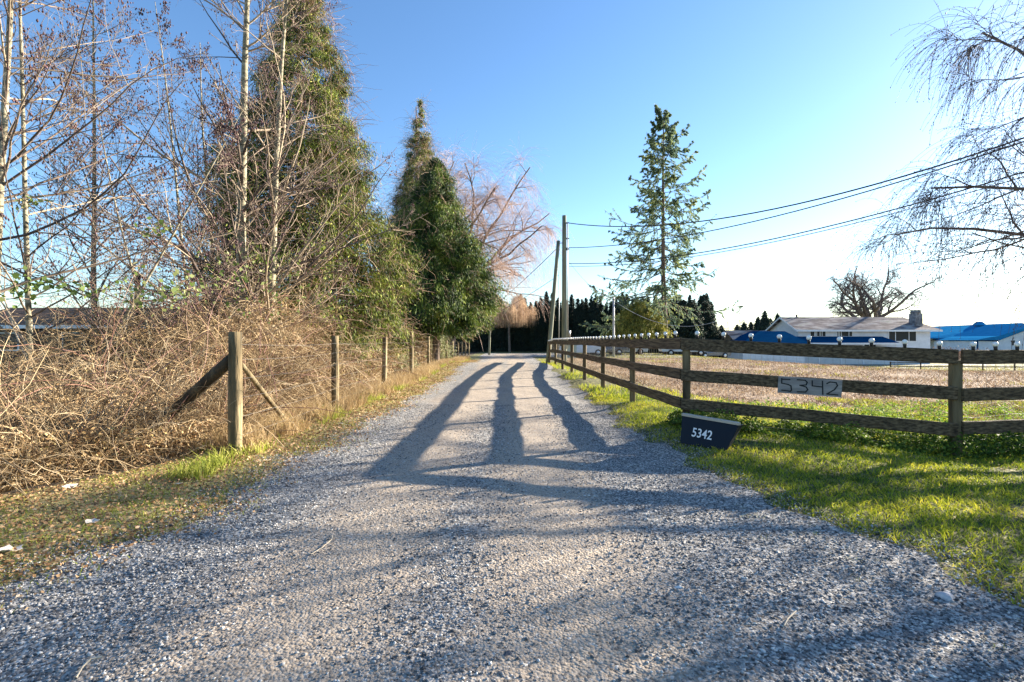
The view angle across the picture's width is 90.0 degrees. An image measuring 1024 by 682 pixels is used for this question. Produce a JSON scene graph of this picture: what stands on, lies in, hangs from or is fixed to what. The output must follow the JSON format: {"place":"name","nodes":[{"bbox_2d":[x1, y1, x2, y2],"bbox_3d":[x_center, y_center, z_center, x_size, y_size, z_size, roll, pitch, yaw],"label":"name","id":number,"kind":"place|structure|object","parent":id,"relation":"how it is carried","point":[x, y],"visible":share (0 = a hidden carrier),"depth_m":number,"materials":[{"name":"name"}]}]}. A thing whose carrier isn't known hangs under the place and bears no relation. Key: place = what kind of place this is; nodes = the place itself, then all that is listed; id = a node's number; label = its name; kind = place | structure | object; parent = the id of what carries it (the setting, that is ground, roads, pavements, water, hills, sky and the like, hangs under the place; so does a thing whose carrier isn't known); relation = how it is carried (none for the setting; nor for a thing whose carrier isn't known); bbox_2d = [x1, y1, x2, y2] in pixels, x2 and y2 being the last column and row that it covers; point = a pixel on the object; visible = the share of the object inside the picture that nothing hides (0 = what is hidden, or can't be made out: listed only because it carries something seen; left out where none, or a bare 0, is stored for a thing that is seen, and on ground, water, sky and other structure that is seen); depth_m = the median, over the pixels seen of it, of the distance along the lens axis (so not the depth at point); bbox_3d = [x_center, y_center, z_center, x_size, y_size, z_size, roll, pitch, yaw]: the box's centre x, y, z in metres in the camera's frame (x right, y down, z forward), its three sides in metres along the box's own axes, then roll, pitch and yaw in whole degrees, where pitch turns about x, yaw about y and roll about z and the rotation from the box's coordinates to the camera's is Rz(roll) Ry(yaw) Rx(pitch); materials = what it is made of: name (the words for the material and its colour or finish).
{"place":"outdoors","nodes":[
{"label":"outdoors","id":0,"kind":"place"},
{"bbox_2d":[0,357,481,613],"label":"verge","id":1,"kind":"structure","parent":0,"point":[72,525],"depth_m":4.71,"materials":[{"name":"brown plant"}]},
{"bbox_2d":[0,544,22,550],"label":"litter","id":2,"kind":"object","parent":1,"relation":"on","point":[8,547],"visible":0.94,"depth_m":3.58,"materials":[{"name":"white paper"}]},
{"bbox_2d":[155,358,470,479],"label":"grass","id":3,"kind":"structure","parent":1,"relation":"on","point":[192,468],"depth_m":6.07,"materials":[{"name":"green plant"}]},
{"bbox_2d":[175,355,469,457],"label":"dry grass","id":4,"kind":"structure","parent":0,"point":[349,401],"depth_m":9.64,"materials":[{"name":"beige plant"}]},
{"bbox_2d":[0,357,1023,681],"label":"driveway","id":5,"kind":"structure","parent":0,"point":[524,385],"depth_m":3.16,"materials":[{"name":"grey gravel"}]},
{"bbox_2d":[74,655,102,678],"bbox_3d":[-1.916,1.469,2.304,0.050,0.011,0.160,0,0,-10],"label":"twig","id":6,"kind":"object","parent":5,"relation":"on","point":[84,664],"visible":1,"depth_m":2.33,"materials":[{"name":"wood"}]},
{"bbox_2d":[741,502,1023,677],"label":"weeds","id":7,"kind":"object","parent":5,"relation":"on","point":[883,559],"visible":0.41,"depth_m":3.31,"materials":[{"name":"green plant"}]},
{"bbox_2d":[935,591,954,600],"bbox_3d":[2.523,1.491,2.980,0.090,0.069,0.088,0,0,-25],"label":"rock","id":8,"kind":"object","parent":5,"relation":"on","point":[946,596],"visible":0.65,"depth_m":2.96,"materials":[{"name":"white stone"}]},
{"bbox_2d":[0,352,1023,607],"bbox_3d":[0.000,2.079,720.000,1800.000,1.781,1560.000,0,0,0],"label":"ground","id":9,"kind":"structure","parent":0,"point":[1012,470],"depth_m":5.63,"materials":[{"name":"green plant"}]},
{"bbox_2d":[1,0,192,353],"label":"alder tree","id":10,"kind":"object","parent":9,"relation":"on","point":[92,180],"visible":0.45,"depth_m":16.17,"materials":[{"name":"brown plant"}]},
{"bbox_2d":[0,0,219,419],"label":"alder tree","id":11,"kind":"object","parent":9,"relation":"on","point":[27,307],"visible":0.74,"depth_m":8.80,"materials":[{"name":"brown plant"}]},
{"bbox_2d":[0,295,223,365],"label":"brown house","id":12,"kind":"structure","parent":9,"relation":"on","point":[47,319],"depth_m":31.00,"materials":[{"name":"brown"}]},
{"bbox_2d":[0,332,19,350],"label":"window","id":13,"kind":"structure","parent":12,"relation":"in","point":[12,333],"depth_m":30.96,"materials":[{"name":"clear glass"}]},
{"bbox_2d":[62,332,85,350],"bbox_3d":[-26.500,0.035,30.963,1.400,1.130,0.065,0,0,0],"label":"window","id":14,"kind":"structure","parent":12,"relation":"in","point":[67,337],"depth_m":30.96,"materials":[{"name":"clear glass"}]},
{"bbox_2d":[18,58,236,390],"bbox_3d":[-7.979,-1.892,10.468,3.649,7.882,2.920,0,0,23],"label":"alder tree","id":15,"kind":"object","parent":9,"relation":"on","point":[104,206],"visible":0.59,"depth_m":10.45,"materials":[{"name":"brown plant"}]},
{"bbox_2d":[0,0,263,292],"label":"alder tree","id":16,"kind":"object","parent":9,"relation":"on","point":[5,104],"visible":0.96,"depth_m":8.52,"materials":[{"name":"brown plant"}]},
{"bbox_2d":[30,99,266,424],"bbox_3d":[-6.698,-1.304,9.619,3.424,6.783,2.743,0,0,-45],"label":"alder tree","id":17,"kind":"object","parent":9,"relation":"on","point":[216,130],"visible":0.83,"depth_m":9.62,"materials":[{"name":"brown plant"}]},
{"bbox_2d":[73,0,279,344],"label":"alder tree","id":18,"kind":"object","parent":9,"relation":"on","point":[168,113],"visible":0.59,"depth_m":13.21,"materials":[{"name":"brown plant"}]},
{"bbox_2d":[115,78,274,347],"bbox_3d":[-8.492,-2.310,13.650,3.333,8.754,4.638,0,0,-35],"label":"alder tree","id":19,"kind":"object","parent":9,"relation":"on","point":[211,188],"visible":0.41,"depth_m":13.32,"materials":[{"name":"brown plant"}]},
{"bbox_2d":[127,36,262,317],"bbox_3d":[-11.162,-4.616,19.353,5.005,12.983,6.097,0,0,0],"label":"alder tree","id":20,"kind":"object","parent":9,"relation":"on","point":[180,52],"visible":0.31,"depth_m":18.53,"materials":[{"name":"brown plant"}]},
{"bbox_2d":[0,363,394,492],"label":"dry stalks","id":21,"kind":"object","parent":9,"relation":"on","point":[107,466],"visible":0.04,"depth_m":6.75,"materials":[{"name":"brown plant"}]},
{"bbox_2d":[45,0,365,360],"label":"alder tree","id":22,"kind":"object","parent":9,"relation":"on","point":[243,160],"visible":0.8,"depth_m":12.90,"materials":[{"name":"brown plant"}]},
{"bbox_2d":[0,294,441,523],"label":"dead leaves","id":23,"kind":"object","parent":9,"relation":"on","point":[133,438],"depth_m":7.47,"materials":[{"name":"brown plant"}]},
{"bbox_2d":[0,177,462,507],"bbox_3d":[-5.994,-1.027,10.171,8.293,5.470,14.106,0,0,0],"label":"bramble canes","id":24,"kind":"object","parent":9,"relation":"on","point":[259,338],"visible":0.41,"depth_m":8.59,"materials":[{"name":"brown plant"}]},
{"bbox_2d":[0,195,470,356],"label":"bramble leaves","id":25,"kind":"object","parent":24,"relation":"attached to","point":[15,275],"visible":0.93,"depth_m":7.63,"materials":[{"name":"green plant"}]},
{"bbox_2d":[156,0,435,382],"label":"cedar","id":26,"kind":"object","parent":9,"relation":"on","point":[336,89],"visible":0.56,"depth_m":17.75,"materials":[{"name":"green plant"}]},
{"bbox_2d":[169,0,437,363],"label":"alder tree","id":27,"kind":"object","parent":9,"relation":"on","point":[273,195],"visible":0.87,"depth_m":13.42,"materials":[{"name":"brown plant"}]},
{"bbox_2d":[148,332,469,453],"bbox_3d":[-4.387,0.672,30.881,1.637,2.082,48.398,0,0,0],"label":"wire fence","id":28,"kind":"object","parent":9,"relation":"on","point":[232,364],"visible":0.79,"depth_m":6.95,"materials":[{"name":"brown wood"}]},
{"bbox_2d":[371,310,419,372],"bbox_3d":[-6.622,0.043,25.085,5.131,3.519,4.536,0,0,0],"label":"shrub","id":29,"kind":"object","parent":9,"relation":"on","point":[406,363],"visible":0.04,"depth_m":24.66,"materials":[{"name":"brown plant"}]},
{"bbox_2d":[367,93,449,359],"bbox_3d":[-6.116,-7.483,34.086,7.592,18.365,7.251,0,0,-31],"label":"cedar tree","id":30,"kind":"object","parent":9,"relation":"on","point":[421,147],"visible":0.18,"depth_m":33.60,"materials":[{"name":"green plant"}]},
{"bbox_2d":[424,335,457,361],"bbox_3d":[-6.045,-0.445,35.197,4.974,4.285,4.784,0,0,0],"label":"shrub","id":31,"kind":"object","parent":9,"relation":"on","point":[442,354],"visible":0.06,"depth_m":34.28,"materials":[{"name":"beige plant"}]},
{"bbox_2d":[379,149,511,360],"bbox_3d":[-4.323,-4.777,29.569,8.831,12.877,9.162,0,0,0],"label":"cedar tree","id":32,"kind":"object","parent":9,"relation":"on","point":[462,279],"visible":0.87,"depth_m":28.57,"materials":[{"name":"green plant"}]},
{"bbox_2d":[337,127,574,357],"bbox_3d":[-6.284,-7.927,45.143,20.813,19.446,22.459,0,0,-24],"label":"willow tree","id":33,"kind":"object","parent":9,"relation":"on","point":[481,236],"visible":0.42,"depth_m":41.21,"materials":[{"name":"brown plant"}]},
{"bbox_2d":[463,336,475,351],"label":"hedge cedar","id":34,"kind":"object","parent":9,"relation":"on","point":[471,346],"visible":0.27,"depth_m":70.96,"materials":[{"name":"green plant"}]},
{"bbox_2d":[471,330,481,351],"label":"hedge cedar","id":35,"kind":"object","parent":9,"relation":"on","point":[475,347],"visible":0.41,"depth_m":71.21,"materials":[{"name":"green plant"}]},
{"bbox_2d":[477,323,490,351],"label":"hedge cedar","id":36,"kind":"object","parent":9,"relation":"on","point":[484,339],"visible":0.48,"depth_m":71.16,"materials":[{"name":"green plant"}]},
{"bbox_2d":[488,318,490,354],"bbox_3d":[-2.409,-0.595,55.000,0.362,4.426,0.251,0,0,0],"label":"slim pole","id":37,"kind":"object","parent":9,"relation":"on","point":[489,343],"visible":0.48,"depth_m":54.90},
{"bbox_2d":[490,321,501,351],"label":"hedge cedar","id":38,"kind":"object","parent":9,"relation":"on","point":[493,338],"visible":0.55,"depth_m":71.34,"materials":[{"name":"green plant"}]},
{"bbox_2d":[493,314,507,351],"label":"hedge cedar","id":39,"kind":"object","parent":9,"relation":"on","point":[500,341],"visible":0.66,"depth_m":71.13,"materials":[{"name":"green plant"}]},
{"bbox_2d":[502,312,511,351],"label":"hedge cedar","id":40,"kind":"object","parent":9,"relation":"on","point":[506,332],"visible":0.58,"depth_m":71.41,"materials":[{"name":"green plant"}]},
{"bbox_2d":[510,323,515,351],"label":"hedge cedar","id":41,"kind":"object","parent":9,"relation":"on","point":[512,330],"visible":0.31,"depth_m":71.81,"materials":[{"name":"green plant"}]},
{"bbox_2d":[491,294,539,351],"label":"willow tree","id":42,"kind":"object","parent":9,"relation":"on","point":[514,317],"visible":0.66,"depth_m":66.69,"materials":[{"name":"brown plant"}]},
{"bbox_2d":[511,325,521,351],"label":"hedge cedar","id":43,"kind":"object","parent":9,"relation":"on","point":[517,344],"visible":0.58,"depth_m":71.73,"materials":[{"name":"green plant"}]},
{"bbox_2d":[514,294,525,351],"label":"hedge cedar","id":44,"kind":"object","parent":9,"relation":"on","point":[520,340],"visible":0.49,"depth_m":71.72,"materials":[{"name":"green plant"}]},
{"bbox_2d":[520,298,528,351],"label":"hedge cedar","id":45,"kind":"object","parent":9,"relation":"on","point":[525,335],"visible":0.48,"depth_m":71.82,"materials":[{"name":"green plant"}]},
{"bbox_2d":[523,302,532,351],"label":"hedge cedar","id":46,"kind":"object","parent":9,"relation":"on","point":[528,349],"visible":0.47,"depth_m":71.78,"materials":[{"name":"green plant"}]},
{"bbox_2d":[528,300,542,351],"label":"hedge cedar","id":47,"kind":"object","parent":9,"relation":"on","point":[534,331],"visible":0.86,"depth_m":71.12,"materials":[{"name":"green plant"}]},
{"bbox_2d":[533,296,547,351],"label":"hedge cedar","id":48,"kind":"object","parent":9,"relation":"on","point":[543,340],"visible":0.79,"depth_m":71.20,"materials":[{"name":"green plant"}]},
{"bbox_2d":[541,291,552,351],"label":"hedge cedar","id":49,"kind":"object","parent":9,"relation":"on","point":[545,309],"visible":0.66,"depth_m":71.56,"materials":[{"name":"green plant"}]},
{"bbox_2d":[546,240,561,363],"bbox_3d":[2.776,-2.563,33.727,0.300,8.329,2.023,0,0,33],"label":"brace pole","id":50,"kind":"object","parent":9,"relation":"on","point":[551,320],"visible":0.88,"depth_m":33.58,"materials":[{"name":"brown wood"}]},
{"bbox_2d":[553,298,561,348],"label":"hedge cedar","id":51,"kind":"object","parent":9,"relation":"on","point":[557,324],"visible":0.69,"depth_m":71.23,"materials":[{"name":"green plant"}]},
{"bbox_2d":[558,215,570,361],"bbox_3d":[3.547,-3.331,34.483,0.812,10.256,0.366,0,0,37],"label":"utility pole","id":52,"kind":"object","parent":9,"relation":"on","point":[566,332],"visible":0.92,"depth_m":34.38,"materials":[{"name":"grey wood"}]},
{"bbox_2d":[569,177,1021,266],"bbox_3d":[14.201,-6.546,19.528,0.032,4.384,36.354,0,0,-35],"label":"power cable","id":53,"kind":"object","parent":52,"relation":"attached to","point":[792,237],"visible":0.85,"depth_m":22.32,"materials":[{"name":"black rubber"}]},
{"bbox_2d":[569,137,1023,226],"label":"power cable","id":54,"kind":"object","parent":52,"relation":"attached to","point":[801,202],"visible":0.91,"depth_m":21.75,"materials":[{"name":"black rubber"}]},
{"bbox_2d":[569,141,1023,247],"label":"power cable","id":55,"kind":"object","parent":52,"relation":"attached to","point":[789,212],"visible":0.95,"depth_m":22.22,"materials":[{"name":"black rubber"}]},
{"bbox_2d":[569,171,1023,263],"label":"power cable","id":56,"kind":"object","parent":52,"relation":"attached to","point":[782,236],"visible":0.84,"depth_m":22.71,"materials":[{"name":"black rubber"}]},
{"bbox_2d":[568,294,575,337],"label":"hedge cedar","id":57,"kind":"object","parent":9,"relation":"on","point":[571,303],"visible":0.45,"depth_m":72.03,"materials":[{"name":"green plant"}]},
{"bbox_2d":[571,298,583,339],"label":"hedge cedar","id":58,"kind":"object","parent":9,"relation":"on","point":[576,322],"visible":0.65,"depth_m":71.24,"materials":[{"name":"green plant"}]},
{"bbox_2d":[578,299,588,339],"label":"hedge cedar","id":59,"kind":"object","parent":9,"relation":"on","point":[583,310],"visible":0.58,"depth_m":71.34,"materials":[{"name":"green plant"}]},
{"bbox_2d":[584,298,589,329],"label":"hedge cedar","id":60,"kind":"object","parent":9,"relation":"on","point":[586,302],"visible":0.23,"depth_m":72.08,"materials":[{"name":"green plant"}]},
{"bbox_2d":[585,296,597,339],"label":"hedge cedar","id":61,"kind":"object","parent":9,"relation":"on","point":[591,304],"visible":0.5,"depth_m":71.34,"materials":[{"name":"green plant"}]},
{"bbox_2d":[590,294,602,337],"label":"hedge cedar","id":62,"kind":"object","parent":9,"relation":"on","point":[597,312],"visible":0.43,"depth_m":71.38,"materials":[{"name":"green plant"}]},
{"bbox_2d":[597,299,603,335],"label":"hedge cedar","id":63,"kind":"object","parent":9,"relation":"on","point":[600,306],"visible":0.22,"depth_m":71.83,"materials":[{"name":"green plant"}]},
{"bbox_2d":[600,306,611,351],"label":"hedge cedar","id":64,"kind":"object","parent":9,"relation":"on","point":[606,311],"visible":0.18,"depth_m":71.40,"materials":[{"name":"green plant"}]},
{"bbox_2d":[608,303,612,338],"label":"hedge cedar","id":65,"kind":"object","parent":9,"relation":"on","point":[611,309],"visible":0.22,"depth_m":71.62,"materials":[{"name":"green plant"}]},
{"bbox_2d":[612,297,614,356],"bbox_3d":[9.530,-1.261,48.000,0.232,5.721,0.232,0,0,0],"label":"metal post","id":66,"kind":"object","parent":9,"relation":"on","point":[613,323],"visible":0.86,"depth_m":47.92,"materials":[{"name":"grey metal"}]},
{"bbox_2d":[612,297,620,338],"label":"hedge cedar","id":67,"kind":"object","parent":9,"relation":"on","point":[616,311],"visible":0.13,"depth_m":71.62,"materials":[{"name":"green plant"}]},
{"bbox_2d":[603,300,674,354],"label":"golden conifer","id":68,"kind":"object","parent":9,"relation":"on","point":[626,325],"visible":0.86,"depth_m":52.79,"materials":[{"name":"green plant"}]},
{"bbox_2d":[578,103,743,353],"bbox_3d":[15.349,-12.060,56.346,16.035,27.592,15.406,0,0,0],"label":"spruce tree","id":69,"kind":"object","parent":9,"relation":"on","point":[655,203],"visible":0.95,"depth_m":55.79,"materials":[{"name":"green plant"}]},
{"bbox_2d":[667,297,674,337],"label":"hedge cedar","id":70,"kind":"object","parent":9,"relation":"on","point":[671,336],"visible":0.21,"depth_m":71.69,"materials":[{"name":"green plant"}]},
{"bbox_2d":[670,297,678,333],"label":"hedge cedar","id":71,"kind":"object","parent":9,"relation":"on","point":[676,302],"visible":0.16,"depth_m":71.61,"materials":[{"name":"green plant"}]},
{"bbox_2d":[670,299,686,353],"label":"round cedar","id":72,"kind":"object","parent":9,"relation":"on","point":[683,302],"visible":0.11,"depth_m":69.73,"materials":[{"name":"green plant"}]},
{"bbox_2d":[674,299,710,356],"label":"round cedar","id":73,"kind":"object","parent":9,"relation":"on","point":[689,330],"visible":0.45,"depth_m":65.33,"materials":[{"name":"green plant"}]},
{"bbox_2d":[696,294,722,357],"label":"round cedar","id":74,"kind":"object","parent":9,"relation":"on","point":[712,331],"visible":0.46,"depth_m":67.22,"materials":[{"name":"green plant"}]},
{"bbox_2d":[680,413,742,450],"bbox_3d":[2.618,1.184,6.758,0.784,0.403,0.410,0,0,42],"label":"number box","id":75,"kind":"object","parent":9,"relation":"on","point":[706,432],"visible":1,"depth_m":6.66,"materials":[{"name":"black paint"}]},
{"bbox_2d":[539,359,913,415],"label":"grass","id":76,"kind":"structure","parent":9,"relation":"on","point":[598,392],"depth_m":13.17,"materials":[{"name":"green plant"}]},
{"bbox_2d":[757,310,771,329],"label":"distant evergreen","id":77,"kind":"object","parent":9,"relation":"on","point":[765,323],"visible":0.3,"depth_m":137.46,"materials":[{"name":"green plant"}]},
{"bbox_2d":[548,337,1023,457],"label":"board fence","id":78,"kind":"object","parent":9,"relation":"on","point":[955,393],"visible":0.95,"depth_m":7.13,"materials":[{"name":"wood"}]},
{"bbox_2d":[778,376,841,396],"bbox_3d":[4.163,0.638,7.171,0.791,0.274,0.025,0,0,22],"label":"number plank","id":79,"kind":"object","parent":78,"relation":"attached to","point":[813,386],"visible":1,"depth_m":7.16,"materials":[{"name":"grey wood"}]},
{"bbox_2d":[557,357,1023,420],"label":"field stubble","id":80,"kind":"object","parent":9,"relation":"on","point":[992,374],"visible":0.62,"depth_m":19.50,"materials":[{"name":"beige plant"}]},
{"bbox_2d":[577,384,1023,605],"bbox_3d":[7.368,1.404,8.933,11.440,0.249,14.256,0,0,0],"label":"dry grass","id":81,"kind":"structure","parent":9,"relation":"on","point":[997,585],"depth_m":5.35,"materials":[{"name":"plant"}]},
{"bbox_2d":[580,353,1023,406],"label":"grass","id":82,"kind":"structure","parent":9,"relation":"on","point":[925,368],"depth_m":47.09,"materials":[{"name":"green plant"}]},
{"bbox_2d":[717,310,942,363],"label":"white house","id":83,"kind":"structure","parent":9,"relation":"on","point":[913,330],"depth_m":64.98,"materials":[{"name":"white paint"}]},
{"bbox_2d":[749,354,798,362],"bbox_3d":[30.688,1.515,59.973,5.787,2.070,0.046,0,0,0],"label":"garage door","id":84,"kind":"structure","parent":83,"relation":"in","point":[750,355],"depth_m":59.95,"materials":[{"name":"white metal"}]},
{"bbox_2d":[810,332,825,335],"bbox_3d":[38.817,-0.931,64.955,2.077,0.824,0.050,0,0,0],"label":"window","id":85,"kind":"structure","parent":83,"relation":"in","point":[811,333],"depth_m":64.95,"materials":[{"name":"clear glass"}]},
{"bbox_2d":[836,332,852,335],"bbox_3d":[42.204,-0.931,64.955,2.077,0.824,0.050,0,0,0],"label":"window","id":86,"kind":"structure","parent":83,"relation":"in","point":[837,333],"depth_m":64.96,"materials":[{"name":"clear glass"}]},
{"bbox_2d":[888,332,916,341],"bbox_3d":[49.538,-0.677,64.955,3.601,1.535,0.050,0,0,0],"label":"window","id":87,"kind":"structure","parent":83,"relation":"in","point":[896,336],"depth_m":64.96,"materials":[{"name":"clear glass"}]},
{"bbox_2d":[646,397,1023,437],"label":"weeds","id":88,"kind":"object","parent":9,"relation":"on","point":[885,407],"visible":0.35,"depth_m":9.79,"materials":[{"name":"green plant"}]},
{"bbox_2d":[658,408,1023,460],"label":"ivy","id":89,"kind":"object","parent":9,"relation":"on","point":[1002,443],"visible":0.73,"depth_m":6.94,"materials":[{"name":"green plant"}]},
{"bbox_2d":[816,266,949,316],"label":"willow tree","id":90,"kind":"object","parent":9,"relation":"on","point":[853,309],"visible":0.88,"depth_m":79.24,"materials":[{"name":"brown plant"}]},
{"bbox_2d":[820,0,1023,349],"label":"willow tree","id":91,"kind":"object","parent":9,"relation":"on","point":[998,188],"visible":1,"depth_m":12.32,"materials":[{"name":"brown plant"}]},
{"bbox_2d":[890,362,1023,369],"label":"paddock fence","id":92,"kind":"object","parent":9,"relation":"on","point":[982,366],"visible":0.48,"depth_m":45.31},
{"bbox_2d":[930,321,1023,350],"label":"blue roofed barn","id":93,"kind":"structure","parent":9,"relation":"on","point":[983,335],"depth_m":107.60,"materials":[{"name":"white metal"}]},
{"bbox_2d":[0,0,1023,337],"label":"sky","id":94,"kind":"structure","parent":0,"point":[784,102],"materials":[{"name":"blue"}]},
{"bbox_2d":[478,353,1023,369],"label":"yard","id":95,"kind":"structure","parent":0,"point":[516,355],"depth_m":55.99,"materials":[{"name":"green plant"}]},
{"bbox_2d":[559,345,605,354],"bbox_3d":[7.319,0.760,53.000,4.560,1.489,1.846,0,0,-8],"label":"parked car","id":96,"kind":"object","parent":95,"relation":"on","point":[594,350],"visible":0.45,"depth_m":52.27,"materials":[{"name":"white paint"}]},
{"bbox_2d":[588,338,629,354],"bbox_3d":[9.827,0.568,54.999,5.250,1.829,1.846,0,0,2],"label":"parked car","id":97,"kind":"object","parent":95,"relation":"on","point":[620,349],"visible":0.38,"depth_m":54.10,"materials":[{"name":"grey paint"}]},
{"bbox_2d":[607,348,646,354],"bbox_3d":[12.402,0.744,56.000,4.560,1.489,1.846,0,0,-4],"label":"parked car","id":98,"kind":"object","parent":95,"relation":"on","point":[637,350],"visible":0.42,"depth_m":55.21,"materials":[{"name":"white paint"}]},
{"bbox_2d":[659,349,705,355],"bbox_3d":[18.847,0.684,55.998,5.250,1.829,1.846,0,0,5],"label":"parked car","id":99,"kind":"object","parent":95,"relation":"on","point":[671,352],"visible":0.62,"depth_m":55.22,"materials":[{"name":"white paint"}]},
{"bbox_2d":[690,352,730,357],"bbox_3d":[21.980,1.187,57.000,4.560,1.489,1.846,0,0,-20],"label":"parked car","id":100,"kind":"object","parent":95,"relation":"on","point":[716,354],"visible":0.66,"depth_m":56.31,"materials":[{"name":"grey paint"}]},
{"bbox_2d":[826,364,994,364],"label":"lane","id":101,"kind":"structure","parent":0,"point":[906,364],"depth_m":63.59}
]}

